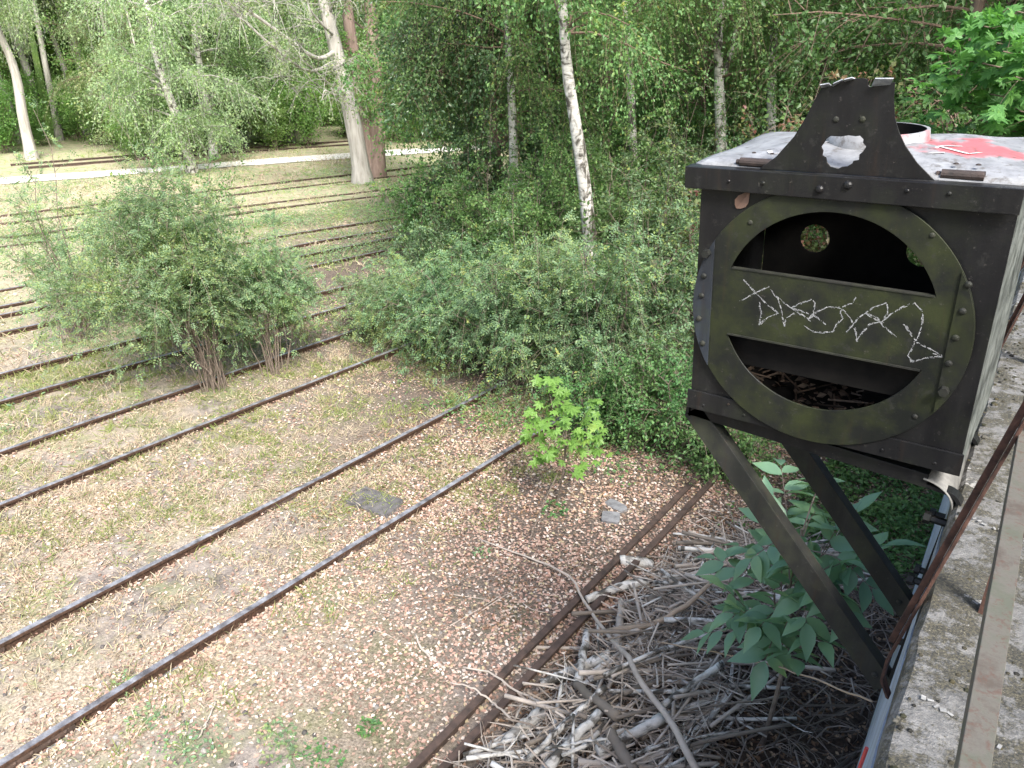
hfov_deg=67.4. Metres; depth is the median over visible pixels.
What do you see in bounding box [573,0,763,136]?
forest tree
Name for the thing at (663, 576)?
dead stick
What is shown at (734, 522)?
dead stick
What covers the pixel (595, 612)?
dead stick
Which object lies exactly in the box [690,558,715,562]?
dead stick
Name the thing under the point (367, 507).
bitumen plate
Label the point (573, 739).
dead stick
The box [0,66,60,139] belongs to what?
forest bush
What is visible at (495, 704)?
dead branch
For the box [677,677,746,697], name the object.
dead stick
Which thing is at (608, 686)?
dead stick
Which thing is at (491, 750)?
dead stick
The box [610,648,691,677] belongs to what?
dead stick
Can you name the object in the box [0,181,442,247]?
railway track
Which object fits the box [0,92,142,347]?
thin shrub
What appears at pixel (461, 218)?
leafy shrub
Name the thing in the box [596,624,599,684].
dead stick
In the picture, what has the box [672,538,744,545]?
dead stick
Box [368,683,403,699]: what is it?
fallen twig
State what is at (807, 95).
forest tree
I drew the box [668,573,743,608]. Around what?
dead stick
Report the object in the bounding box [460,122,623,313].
leafy shrub
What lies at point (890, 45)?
dark forest tree
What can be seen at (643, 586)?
dead stick
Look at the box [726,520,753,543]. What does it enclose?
dead stick
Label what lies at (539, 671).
dead stick
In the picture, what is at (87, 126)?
forest bush
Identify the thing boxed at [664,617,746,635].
dead stick
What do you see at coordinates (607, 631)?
dead stick
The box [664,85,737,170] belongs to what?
leafy bush
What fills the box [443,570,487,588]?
dead branch
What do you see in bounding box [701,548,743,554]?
dead stick
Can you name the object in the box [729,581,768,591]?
dead stick
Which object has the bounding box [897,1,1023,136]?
maple tree
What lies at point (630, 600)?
dead stick
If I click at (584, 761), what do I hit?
dead stick
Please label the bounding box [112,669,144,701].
weed plant
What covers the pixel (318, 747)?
weed plant
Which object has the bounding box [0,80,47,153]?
forest bush
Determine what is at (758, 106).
leafy bush
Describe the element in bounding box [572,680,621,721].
dead branch
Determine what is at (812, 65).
forest tree
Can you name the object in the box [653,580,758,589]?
dead stick
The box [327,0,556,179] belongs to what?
light green tree
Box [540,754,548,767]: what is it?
dead stick
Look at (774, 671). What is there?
dead stick
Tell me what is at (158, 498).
dry grass
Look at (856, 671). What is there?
dark twigs
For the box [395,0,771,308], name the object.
birch tree
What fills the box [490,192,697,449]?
rose shrub
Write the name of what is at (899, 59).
forest tree
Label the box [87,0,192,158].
forest tree
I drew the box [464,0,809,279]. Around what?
birch tree
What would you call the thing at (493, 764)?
dead stick
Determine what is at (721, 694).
dead stick
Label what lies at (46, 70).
bare trunk tree
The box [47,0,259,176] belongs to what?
birch tree
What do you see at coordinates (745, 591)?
dead stick
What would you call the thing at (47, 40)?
forest tree
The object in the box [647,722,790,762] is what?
dead stick
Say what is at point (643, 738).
dead stick
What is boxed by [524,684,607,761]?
dead branch
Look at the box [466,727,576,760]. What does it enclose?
dead stick
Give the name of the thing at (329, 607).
weed plant
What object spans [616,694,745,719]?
dead stick
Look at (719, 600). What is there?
dead stick
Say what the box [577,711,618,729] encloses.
dead stick
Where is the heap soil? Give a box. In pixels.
[472,516,913,767]
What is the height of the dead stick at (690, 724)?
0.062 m
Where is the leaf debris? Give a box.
[727,364,874,409]
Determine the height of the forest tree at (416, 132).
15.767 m
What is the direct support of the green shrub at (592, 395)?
on the ground at (350, 741)
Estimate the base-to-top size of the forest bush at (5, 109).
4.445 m
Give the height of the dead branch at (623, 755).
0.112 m
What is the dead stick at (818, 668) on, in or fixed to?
on the twig heap at (552, 725)
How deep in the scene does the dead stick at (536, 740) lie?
5.86 m
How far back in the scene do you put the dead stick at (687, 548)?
7.85 m
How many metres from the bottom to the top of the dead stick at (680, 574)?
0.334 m
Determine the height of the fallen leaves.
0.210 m
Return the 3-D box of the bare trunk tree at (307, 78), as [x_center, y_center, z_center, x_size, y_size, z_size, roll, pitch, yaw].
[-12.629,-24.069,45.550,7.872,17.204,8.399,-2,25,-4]
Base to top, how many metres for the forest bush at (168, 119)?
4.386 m
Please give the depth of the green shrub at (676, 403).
10.37 m
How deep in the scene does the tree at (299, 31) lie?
39.34 m
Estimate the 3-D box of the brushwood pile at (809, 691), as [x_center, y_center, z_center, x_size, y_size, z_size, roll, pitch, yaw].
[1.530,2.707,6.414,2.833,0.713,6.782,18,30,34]
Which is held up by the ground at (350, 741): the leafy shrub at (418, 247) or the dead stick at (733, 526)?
the leafy shrub at (418, 247)
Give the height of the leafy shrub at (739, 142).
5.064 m
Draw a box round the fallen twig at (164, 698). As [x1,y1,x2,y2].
[127,696,198,701]
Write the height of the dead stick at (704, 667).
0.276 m
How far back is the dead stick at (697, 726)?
5.70 m
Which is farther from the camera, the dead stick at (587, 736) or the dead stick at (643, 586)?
the dead stick at (643, 586)
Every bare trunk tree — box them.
[2,0,64,140]
[284,2,323,122]
[285,0,313,127]
[340,0,365,26]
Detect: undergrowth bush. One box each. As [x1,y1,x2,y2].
[498,124,686,295]
[591,70,713,206]
[683,74,776,150]
[729,94,824,239]
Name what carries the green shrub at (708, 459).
on the ground at (350, 741)
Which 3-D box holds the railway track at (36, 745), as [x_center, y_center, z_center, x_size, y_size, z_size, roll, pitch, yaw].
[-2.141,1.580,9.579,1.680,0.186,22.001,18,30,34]
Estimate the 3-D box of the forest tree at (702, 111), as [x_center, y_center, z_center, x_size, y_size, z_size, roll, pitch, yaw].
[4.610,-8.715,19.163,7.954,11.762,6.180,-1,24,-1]
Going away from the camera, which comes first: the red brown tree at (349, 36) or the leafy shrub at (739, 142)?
the leafy shrub at (739, 142)
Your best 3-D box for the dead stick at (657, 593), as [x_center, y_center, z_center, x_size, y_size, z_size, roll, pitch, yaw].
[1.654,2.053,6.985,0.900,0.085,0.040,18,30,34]
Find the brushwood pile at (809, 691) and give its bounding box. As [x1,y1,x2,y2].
[456,505,913,767]
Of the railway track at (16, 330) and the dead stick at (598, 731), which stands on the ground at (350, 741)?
the railway track at (16, 330)
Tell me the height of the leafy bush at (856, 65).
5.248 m
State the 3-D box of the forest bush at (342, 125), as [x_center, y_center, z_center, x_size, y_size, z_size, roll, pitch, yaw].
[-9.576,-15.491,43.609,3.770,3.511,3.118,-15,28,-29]
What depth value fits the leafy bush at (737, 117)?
19.21 m
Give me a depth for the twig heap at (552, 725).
6.45 m
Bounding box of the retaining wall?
[856,265,1023,767]
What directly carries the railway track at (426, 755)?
on the ground at (350, 741)
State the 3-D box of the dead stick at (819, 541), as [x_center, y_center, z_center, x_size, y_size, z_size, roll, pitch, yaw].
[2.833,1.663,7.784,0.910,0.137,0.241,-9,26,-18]
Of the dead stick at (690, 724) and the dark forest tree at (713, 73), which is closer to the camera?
the dead stick at (690, 724)
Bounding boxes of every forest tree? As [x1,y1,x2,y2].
[0,0,20,107]
[0,12,69,85]
[3,0,74,102]
[28,1,94,90]
[30,0,135,99]
[41,0,185,153]
[43,1,137,70]
[49,0,152,152]
[66,0,235,150]
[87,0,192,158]
[123,9,289,106]
[127,2,210,142]
[148,0,291,152]
[149,0,294,146]
[169,2,291,143]
[212,0,313,143]
[272,0,363,91]
[332,1,417,142]
[352,2,405,125]
[485,0,709,178]
[519,1,729,152]
[544,0,880,217]
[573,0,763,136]
[580,0,784,154]
[635,0,767,118]
[660,5,871,141]
[663,0,899,159]
[673,1,927,133]
[682,0,1018,237]
[689,0,969,137]
[708,0,1023,265]
[803,0,1023,258]
[816,0,1002,113]
[835,2,1017,100]
[836,0,989,123]
[847,0,1001,91]
[856,0,1023,100]
[883,2,996,131]
[886,36,1003,136]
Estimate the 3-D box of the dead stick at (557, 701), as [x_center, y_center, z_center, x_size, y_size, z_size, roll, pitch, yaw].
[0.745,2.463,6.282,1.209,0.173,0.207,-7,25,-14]
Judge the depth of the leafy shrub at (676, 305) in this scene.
11.17 m
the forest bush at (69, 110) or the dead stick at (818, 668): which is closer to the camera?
the dead stick at (818, 668)
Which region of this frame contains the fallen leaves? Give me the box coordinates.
[0,160,940,767]
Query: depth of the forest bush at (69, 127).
42.29 m
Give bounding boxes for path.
[0,144,489,183]
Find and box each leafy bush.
[477,26,686,276]
[551,123,646,227]
[574,89,639,171]
[597,111,648,197]
[628,49,766,172]
[635,105,734,261]
[651,140,707,288]
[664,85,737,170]
[677,56,813,145]
[761,43,899,125]
[764,104,906,251]
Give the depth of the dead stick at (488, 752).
6.03 m
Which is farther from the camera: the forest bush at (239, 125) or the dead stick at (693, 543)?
the forest bush at (239, 125)
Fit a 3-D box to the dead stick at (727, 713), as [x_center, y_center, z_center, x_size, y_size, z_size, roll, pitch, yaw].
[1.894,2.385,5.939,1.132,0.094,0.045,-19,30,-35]
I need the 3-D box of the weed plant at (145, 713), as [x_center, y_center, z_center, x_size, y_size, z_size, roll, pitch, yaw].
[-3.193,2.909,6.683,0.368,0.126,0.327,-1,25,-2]
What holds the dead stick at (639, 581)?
on the twig heap at (552, 725)
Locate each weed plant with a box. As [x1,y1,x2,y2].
[0,424,16,436]
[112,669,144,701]
[119,702,166,734]
[145,718,222,767]
[257,717,297,751]
[258,731,321,767]
[295,737,347,767]
[325,600,338,612]
[355,716,381,737]
[472,546,491,557]
[541,499,568,517]
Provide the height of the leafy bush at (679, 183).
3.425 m
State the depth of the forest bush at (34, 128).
40.79 m
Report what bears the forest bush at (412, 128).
on the ground at (350, 741)
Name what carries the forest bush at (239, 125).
on the ground at (350, 741)
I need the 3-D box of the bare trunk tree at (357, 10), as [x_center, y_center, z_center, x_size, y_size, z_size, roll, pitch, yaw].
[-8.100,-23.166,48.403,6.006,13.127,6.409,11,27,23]
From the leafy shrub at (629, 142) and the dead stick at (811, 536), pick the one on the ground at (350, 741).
the leafy shrub at (629, 142)
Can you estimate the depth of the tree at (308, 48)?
39.46 m
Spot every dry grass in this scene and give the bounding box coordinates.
[0,146,539,442]
[0,322,586,766]
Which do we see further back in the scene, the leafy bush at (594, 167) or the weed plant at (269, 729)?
the leafy bush at (594, 167)
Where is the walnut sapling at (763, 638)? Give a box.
[680,458,926,753]
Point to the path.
(43, 177)
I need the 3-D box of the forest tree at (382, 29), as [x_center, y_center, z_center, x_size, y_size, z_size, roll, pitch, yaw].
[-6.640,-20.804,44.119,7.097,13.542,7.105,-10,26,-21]
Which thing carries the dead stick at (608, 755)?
on the twig heap at (552, 725)
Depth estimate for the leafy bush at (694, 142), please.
17.35 m
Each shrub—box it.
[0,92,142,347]
[12,80,285,407]
[92,138,262,342]
[196,207,335,380]
[309,256,469,362]
[327,228,563,393]
[365,130,478,267]
[368,205,484,286]
[383,183,634,420]
[405,49,534,260]
[416,84,558,290]
[450,207,663,424]
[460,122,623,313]
[478,51,635,280]
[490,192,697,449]
[526,120,669,277]
[530,343,655,458]
[558,134,700,335]
[568,79,699,297]
[571,334,707,461]
[594,198,699,402]
[612,345,733,472]
[615,41,758,286]
[638,185,819,355]
[650,422,800,492]
[666,103,822,334]
[683,64,855,273]
[692,63,812,247]
[801,56,940,251]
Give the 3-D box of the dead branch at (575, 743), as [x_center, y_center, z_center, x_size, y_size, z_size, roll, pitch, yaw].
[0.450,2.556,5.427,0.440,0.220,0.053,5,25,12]
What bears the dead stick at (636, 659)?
on the twig heap at (552, 725)
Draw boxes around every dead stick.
[453,698,553,767]
[463,717,606,757]
[464,728,570,767]
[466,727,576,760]
[474,743,561,754]
[479,719,491,767]
[490,761,503,767]
[491,738,564,757]
[504,693,578,717]
[513,664,597,688]
[522,682,581,697]
[524,725,578,747]
[534,623,615,649]
[536,664,657,703]
[540,718,621,759]
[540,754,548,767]
[552,655,575,743]
[553,736,579,754]
[559,676,633,762]
[561,696,716,756]
[562,652,621,742]
[562,751,612,767]
[565,657,699,722]
[571,609,645,615]
[571,713,574,767]
[577,693,622,753]
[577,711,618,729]
[578,668,717,677]
[578,757,717,767]
[580,742,634,767]
[583,694,655,735]
[584,628,664,685]
[585,642,622,720]
[588,629,707,645]
[593,639,718,680]
[594,609,695,668]
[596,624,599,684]
[600,676,649,699]
[603,609,731,677]
[605,617,711,640]
[608,689,709,693]
[609,582,650,608]
[609,597,681,640]
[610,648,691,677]
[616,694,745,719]
[621,584,663,591]
[622,655,716,695]
[624,570,723,634]
[624,618,682,719]
[626,561,665,580]
[627,615,695,636]
[628,583,650,648]
[630,736,714,755]
[632,587,680,654]
[633,552,691,621]
[634,722,720,767]
[635,553,696,568]
[635,714,692,754]
[637,742,720,767]
[638,689,698,741]
[640,643,736,761]
[642,572,715,607]
[642,592,722,635]
[642,609,685,660]
[645,688,675,767]
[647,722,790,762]
[648,671,791,689]
[648,690,737,763]
[648,730,738,746]
[649,589,712,618]
[653,580,727,585]
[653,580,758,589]
[655,714,732,767]
[660,568,746,633]
[660,573,715,577]
[663,702,750,767]
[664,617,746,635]
[667,659,724,671]
[668,543,748,583]
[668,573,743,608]
[668,704,811,732]
[670,654,817,680]
[670,665,741,694]
[670,688,748,713]
[671,624,707,642]
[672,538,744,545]
[672,568,771,603]
[673,532,732,546]
[673,680,749,699]
[674,558,718,567]
[675,696,785,713]
[676,541,766,549]
[676,651,738,684]
[677,546,766,551]
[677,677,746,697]
[681,679,766,736]
[682,530,758,553]
[684,572,777,607]
[685,697,719,712]
[685,698,721,732]
[689,693,781,737]
[690,542,715,594]
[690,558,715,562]
[690,647,706,690]
[692,583,765,591]
[698,531,721,577]
[699,670,733,721]
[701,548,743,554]
[701,664,733,729]
[709,670,786,727]
[710,659,835,677]
[712,587,793,603]
[712,645,742,649]
[715,591,778,595]
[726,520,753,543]
[727,504,742,543]
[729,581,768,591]
[753,550,834,592]
[771,577,868,601]
[772,611,807,673]
[805,538,827,544]
[806,526,835,539]
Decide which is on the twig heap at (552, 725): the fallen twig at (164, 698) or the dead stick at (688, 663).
the dead stick at (688, 663)
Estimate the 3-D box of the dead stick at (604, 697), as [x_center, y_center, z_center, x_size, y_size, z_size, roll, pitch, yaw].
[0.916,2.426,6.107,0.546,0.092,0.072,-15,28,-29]
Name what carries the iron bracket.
attached to the retaining wall
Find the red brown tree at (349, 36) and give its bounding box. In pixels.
[301,0,451,177]
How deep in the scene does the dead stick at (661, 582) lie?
7.49 m
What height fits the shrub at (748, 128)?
4.555 m
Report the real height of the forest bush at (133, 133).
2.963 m
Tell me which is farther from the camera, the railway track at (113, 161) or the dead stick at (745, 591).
the railway track at (113, 161)
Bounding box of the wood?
[0,0,1023,139]
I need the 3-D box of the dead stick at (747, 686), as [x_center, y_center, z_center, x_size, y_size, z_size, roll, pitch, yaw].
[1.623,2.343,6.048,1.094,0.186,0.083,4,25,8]
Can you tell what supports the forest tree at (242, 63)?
on the ground at (350, 741)
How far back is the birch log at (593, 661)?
6.91 m
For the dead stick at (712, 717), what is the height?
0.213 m
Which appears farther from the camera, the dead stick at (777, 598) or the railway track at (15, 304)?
the railway track at (15, 304)
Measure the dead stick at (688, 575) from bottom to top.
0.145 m
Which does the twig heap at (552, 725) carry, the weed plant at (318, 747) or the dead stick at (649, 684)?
the dead stick at (649, 684)
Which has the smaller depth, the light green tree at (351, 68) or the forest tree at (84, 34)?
the light green tree at (351, 68)
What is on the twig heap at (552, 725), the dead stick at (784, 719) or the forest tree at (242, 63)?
the dead stick at (784, 719)
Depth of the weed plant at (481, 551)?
8.82 m
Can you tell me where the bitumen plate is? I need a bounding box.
[345,486,403,517]
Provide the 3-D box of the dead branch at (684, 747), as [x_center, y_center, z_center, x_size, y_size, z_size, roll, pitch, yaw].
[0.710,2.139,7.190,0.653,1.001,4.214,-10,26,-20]
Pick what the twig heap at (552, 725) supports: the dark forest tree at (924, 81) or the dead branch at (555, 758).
the dead branch at (555, 758)
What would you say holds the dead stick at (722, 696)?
on the twig heap at (552, 725)
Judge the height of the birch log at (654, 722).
0.102 m
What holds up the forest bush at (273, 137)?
on the ground at (350, 741)
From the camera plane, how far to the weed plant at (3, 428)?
11.48 m
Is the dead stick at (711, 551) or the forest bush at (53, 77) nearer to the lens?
the dead stick at (711, 551)
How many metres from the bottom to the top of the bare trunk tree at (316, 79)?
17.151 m
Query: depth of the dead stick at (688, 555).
8.43 m
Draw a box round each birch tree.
[47,0,259,176]
[347,0,632,271]
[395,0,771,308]
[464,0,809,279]
[585,0,937,160]
[667,0,947,132]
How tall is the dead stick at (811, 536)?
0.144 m
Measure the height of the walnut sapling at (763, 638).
2.724 m
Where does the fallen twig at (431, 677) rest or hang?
on the fallen leaves
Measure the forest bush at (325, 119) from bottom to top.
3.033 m
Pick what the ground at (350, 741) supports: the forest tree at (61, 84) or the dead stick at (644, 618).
the forest tree at (61, 84)
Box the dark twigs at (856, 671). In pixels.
[627,547,917,767]
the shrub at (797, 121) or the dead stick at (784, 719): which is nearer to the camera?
the dead stick at (784, 719)
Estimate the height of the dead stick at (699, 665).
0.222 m
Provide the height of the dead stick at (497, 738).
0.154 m
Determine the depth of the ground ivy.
9.43 m
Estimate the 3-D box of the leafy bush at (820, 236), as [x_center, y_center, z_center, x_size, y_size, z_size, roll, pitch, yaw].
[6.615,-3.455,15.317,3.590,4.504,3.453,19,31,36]
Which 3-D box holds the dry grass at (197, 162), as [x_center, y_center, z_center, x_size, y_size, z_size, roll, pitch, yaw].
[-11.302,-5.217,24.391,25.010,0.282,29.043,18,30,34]
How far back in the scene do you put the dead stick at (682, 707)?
5.68 m
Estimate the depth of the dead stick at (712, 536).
8.37 m
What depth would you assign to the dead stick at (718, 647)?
6.25 m
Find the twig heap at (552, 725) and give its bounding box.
[433,501,861,767]
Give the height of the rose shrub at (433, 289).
3.967 m
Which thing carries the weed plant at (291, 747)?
on the ground at (350, 741)
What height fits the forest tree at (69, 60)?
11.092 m
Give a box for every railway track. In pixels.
[0,164,440,224]
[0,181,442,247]
[0,214,424,308]
[0,224,460,336]
[0,259,464,407]
[0,280,570,511]
[0,366,571,767]
[10,140,348,168]
[406,432,755,767]
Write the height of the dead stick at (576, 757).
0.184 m
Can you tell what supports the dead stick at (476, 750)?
on the twig heap at (552, 725)
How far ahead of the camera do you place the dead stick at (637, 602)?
7.49 m
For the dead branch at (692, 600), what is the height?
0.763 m
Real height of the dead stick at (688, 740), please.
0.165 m
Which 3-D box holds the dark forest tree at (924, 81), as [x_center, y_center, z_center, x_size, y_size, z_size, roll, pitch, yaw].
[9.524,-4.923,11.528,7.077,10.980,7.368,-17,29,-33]
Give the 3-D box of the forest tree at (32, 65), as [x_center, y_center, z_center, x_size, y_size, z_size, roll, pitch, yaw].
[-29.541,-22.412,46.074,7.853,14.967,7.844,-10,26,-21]
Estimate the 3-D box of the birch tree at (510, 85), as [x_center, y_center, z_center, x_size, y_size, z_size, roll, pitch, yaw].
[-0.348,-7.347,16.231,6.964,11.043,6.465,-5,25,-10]
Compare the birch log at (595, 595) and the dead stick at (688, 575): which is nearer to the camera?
the dead stick at (688, 575)
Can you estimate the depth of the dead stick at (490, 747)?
6.03 m
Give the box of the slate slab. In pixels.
[601,511,619,524]
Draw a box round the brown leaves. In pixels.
[245,345,933,667]
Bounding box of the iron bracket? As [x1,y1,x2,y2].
[684,405,979,689]
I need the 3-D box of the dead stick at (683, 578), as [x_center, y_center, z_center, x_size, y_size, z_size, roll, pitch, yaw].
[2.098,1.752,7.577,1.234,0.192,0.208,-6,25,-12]
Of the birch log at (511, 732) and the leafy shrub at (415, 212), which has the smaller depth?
the birch log at (511, 732)
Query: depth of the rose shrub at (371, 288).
14.61 m
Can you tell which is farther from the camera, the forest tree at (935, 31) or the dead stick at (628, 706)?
the forest tree at (935, 31)
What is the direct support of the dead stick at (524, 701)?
on the twig heap at (552, 725)
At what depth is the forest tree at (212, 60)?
37.09 m
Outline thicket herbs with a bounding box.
[387,329,939,577]
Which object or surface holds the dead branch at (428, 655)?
on the ground at (350, 741)
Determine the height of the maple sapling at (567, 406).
1.779 m
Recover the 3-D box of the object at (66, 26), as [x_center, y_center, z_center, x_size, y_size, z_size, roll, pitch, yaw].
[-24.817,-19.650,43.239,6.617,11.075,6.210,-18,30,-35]
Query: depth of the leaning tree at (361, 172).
27.10 m
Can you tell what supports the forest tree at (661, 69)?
on the ground at (350, 741)
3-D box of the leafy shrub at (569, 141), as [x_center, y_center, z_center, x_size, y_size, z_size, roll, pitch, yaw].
[0.949,-4.440,16.669,3.321,5.637,3.436,18,30,34]
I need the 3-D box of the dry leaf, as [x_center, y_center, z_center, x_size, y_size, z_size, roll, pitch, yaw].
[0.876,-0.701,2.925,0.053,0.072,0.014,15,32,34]
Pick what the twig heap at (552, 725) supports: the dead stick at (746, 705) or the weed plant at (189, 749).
the dead stick at (746, 705)
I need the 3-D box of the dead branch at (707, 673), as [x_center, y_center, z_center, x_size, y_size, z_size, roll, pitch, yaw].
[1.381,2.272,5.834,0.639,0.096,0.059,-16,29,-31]
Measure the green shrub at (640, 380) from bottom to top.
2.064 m
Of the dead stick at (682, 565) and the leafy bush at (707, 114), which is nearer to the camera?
the dead stick at (682, 565)
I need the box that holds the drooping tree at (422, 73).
[351,0,619,261]
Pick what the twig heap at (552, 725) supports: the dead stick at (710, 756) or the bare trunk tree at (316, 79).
the dead stick at (710, 756)
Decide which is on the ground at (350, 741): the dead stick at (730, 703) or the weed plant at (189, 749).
the weed plant at (189, 749)
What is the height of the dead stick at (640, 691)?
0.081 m
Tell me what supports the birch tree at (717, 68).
on the ground at (350, 741)
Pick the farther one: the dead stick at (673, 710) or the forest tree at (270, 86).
the forest tree at (270, 86)
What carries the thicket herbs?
on the ground at (350, 741)
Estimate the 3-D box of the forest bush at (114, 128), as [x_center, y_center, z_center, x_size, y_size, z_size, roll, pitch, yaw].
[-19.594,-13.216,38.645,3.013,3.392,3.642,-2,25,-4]
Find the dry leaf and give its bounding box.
[735,193,749,208]
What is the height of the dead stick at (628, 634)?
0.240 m
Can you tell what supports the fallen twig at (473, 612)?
on the fallen leaves
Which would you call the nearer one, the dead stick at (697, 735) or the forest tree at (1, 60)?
the dead stick at (697, 735)
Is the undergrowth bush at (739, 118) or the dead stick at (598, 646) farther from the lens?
the undergrowth bush at (739, 118)
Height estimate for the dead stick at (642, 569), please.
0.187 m
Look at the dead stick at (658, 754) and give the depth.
5.41 m
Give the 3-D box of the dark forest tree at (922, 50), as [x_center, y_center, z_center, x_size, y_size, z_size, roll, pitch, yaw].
[12.051,-7.370,15.316,8.303,12.375,7.976,9,26,19]
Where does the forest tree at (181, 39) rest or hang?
on the ground at (350, 741)
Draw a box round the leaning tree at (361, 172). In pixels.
[181,0,383,183]
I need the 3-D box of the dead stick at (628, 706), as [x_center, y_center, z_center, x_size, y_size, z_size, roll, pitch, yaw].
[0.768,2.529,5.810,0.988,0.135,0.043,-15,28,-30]
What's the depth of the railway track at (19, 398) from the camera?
13.74 m
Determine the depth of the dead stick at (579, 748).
5.58 m
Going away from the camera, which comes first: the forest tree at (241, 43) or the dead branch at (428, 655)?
the dead branch at (428, 655)
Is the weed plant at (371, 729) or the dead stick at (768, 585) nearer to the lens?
the weed plant at (371, 729)
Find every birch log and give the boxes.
[495,707,544,756]
[539,649,612,689]
[584,576,648,603]
[594,713,664,756]
[620,555,653,566]
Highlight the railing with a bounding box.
[880,256,1023,767]
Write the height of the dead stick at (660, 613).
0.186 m
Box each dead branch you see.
[198,701,216,738]
[415,633,445,669]
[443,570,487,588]
[450,682,513,721]
[463,666,563,717]
[479,539,699,767]
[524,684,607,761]
[545,709,602,767]
[545,738,607,749]
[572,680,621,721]
[574,628,589,681]
[606,727,638,767]
[607,582,714,643]
[611,598,624,650]
[626,579,686,617]
[631,745,679,762]
[656,641,872,702]
[662,660,724,707]
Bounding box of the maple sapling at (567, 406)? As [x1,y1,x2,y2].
[517,374,613,545]
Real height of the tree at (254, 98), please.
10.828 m
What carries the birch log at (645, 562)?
on the ground at (350, 741)
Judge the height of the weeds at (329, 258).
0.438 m
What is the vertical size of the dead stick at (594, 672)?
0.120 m
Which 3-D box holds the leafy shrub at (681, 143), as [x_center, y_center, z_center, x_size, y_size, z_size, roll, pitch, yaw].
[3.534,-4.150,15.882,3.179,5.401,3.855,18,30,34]
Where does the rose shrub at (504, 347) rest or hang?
on the ground at (350, 741)
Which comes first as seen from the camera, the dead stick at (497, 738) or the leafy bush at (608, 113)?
the dead stick at (497, 738)
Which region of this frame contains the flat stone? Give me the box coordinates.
[605,499,627,512]
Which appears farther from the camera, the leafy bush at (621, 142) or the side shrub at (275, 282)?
the leafy bush at (621, 142)
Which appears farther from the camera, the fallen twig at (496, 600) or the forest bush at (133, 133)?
the forest bush at (133, 133)
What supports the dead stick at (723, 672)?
on the twig heap at (552, 725)
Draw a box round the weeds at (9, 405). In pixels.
[0,155,542,407]
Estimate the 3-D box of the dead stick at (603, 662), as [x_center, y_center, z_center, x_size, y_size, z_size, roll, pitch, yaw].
[1.210,2.263,6.890,1.177,0.183,0.087,-14,28,-28]
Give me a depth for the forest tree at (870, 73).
17.64 m
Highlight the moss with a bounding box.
[888,283,1023,767]
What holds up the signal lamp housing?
on the iron bracket
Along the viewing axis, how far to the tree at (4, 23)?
39.37 m
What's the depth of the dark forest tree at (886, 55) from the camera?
22.84 m
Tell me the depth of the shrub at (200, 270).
11.65 m
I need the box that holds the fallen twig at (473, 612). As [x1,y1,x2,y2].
[450,594,501,625]
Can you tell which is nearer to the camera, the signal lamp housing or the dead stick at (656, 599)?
the signal lamp housing
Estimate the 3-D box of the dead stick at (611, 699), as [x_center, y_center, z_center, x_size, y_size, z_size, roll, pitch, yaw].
[0.596,2.546,5.681,0.155,0.277,1.028,19,31,36]
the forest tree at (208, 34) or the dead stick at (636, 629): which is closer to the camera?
the dead stick at (636, 629)
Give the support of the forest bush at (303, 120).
on the ground at (350, 741)
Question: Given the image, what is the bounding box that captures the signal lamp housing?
[685,77,1023,475]
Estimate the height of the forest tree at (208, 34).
14.923 m
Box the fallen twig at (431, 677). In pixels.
[406,672,461,683]
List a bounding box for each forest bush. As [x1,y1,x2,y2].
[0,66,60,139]
[0,69,53,146]
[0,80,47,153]
[12,100,64,145]
[23,62,77,133]
[42,69,117,145]
[44,67,99,141]
[66,83,119,146]
[90,86,147,152]
[100,106,155,157]
[137,81,203,154]
[185,82,257,145]
[246,92,302,151]
[250,83,268,141]
[259,90,320,144]
[266,60,339,146]
[310,82,335,126]
[317,93,346,138]
[322,90,345,135]
[323,82,368,136]
[393,116,421,142]
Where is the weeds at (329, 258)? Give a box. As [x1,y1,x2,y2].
[219,192,454,266]
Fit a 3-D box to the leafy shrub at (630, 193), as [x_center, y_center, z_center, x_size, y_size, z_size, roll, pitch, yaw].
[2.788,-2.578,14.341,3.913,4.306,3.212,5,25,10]
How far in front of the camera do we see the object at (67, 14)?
41.76 m
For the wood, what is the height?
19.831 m
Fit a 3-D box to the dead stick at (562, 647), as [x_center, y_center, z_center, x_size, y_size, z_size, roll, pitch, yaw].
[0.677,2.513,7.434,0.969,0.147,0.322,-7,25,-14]
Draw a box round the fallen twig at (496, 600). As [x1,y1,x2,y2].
[474,586,522,615]
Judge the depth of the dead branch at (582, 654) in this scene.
6.96 m
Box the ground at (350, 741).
[0,47,942,767]
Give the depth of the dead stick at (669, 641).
6.48 m
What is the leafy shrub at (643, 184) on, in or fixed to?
on the ground at (350, 741)
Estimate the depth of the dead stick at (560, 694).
6.50 m
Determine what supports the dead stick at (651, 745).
on the twig heap at (552, 725)
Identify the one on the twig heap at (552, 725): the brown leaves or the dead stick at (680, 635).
the dead stick at (680, 635)
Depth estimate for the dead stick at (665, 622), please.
6.85 m
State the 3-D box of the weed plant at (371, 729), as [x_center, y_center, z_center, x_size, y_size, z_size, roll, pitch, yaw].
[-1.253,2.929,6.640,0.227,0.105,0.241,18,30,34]
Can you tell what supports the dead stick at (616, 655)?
on the twig heap at (552, 725)
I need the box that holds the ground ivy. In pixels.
[787,458,943,591]
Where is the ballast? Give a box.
[0,379,788,767]

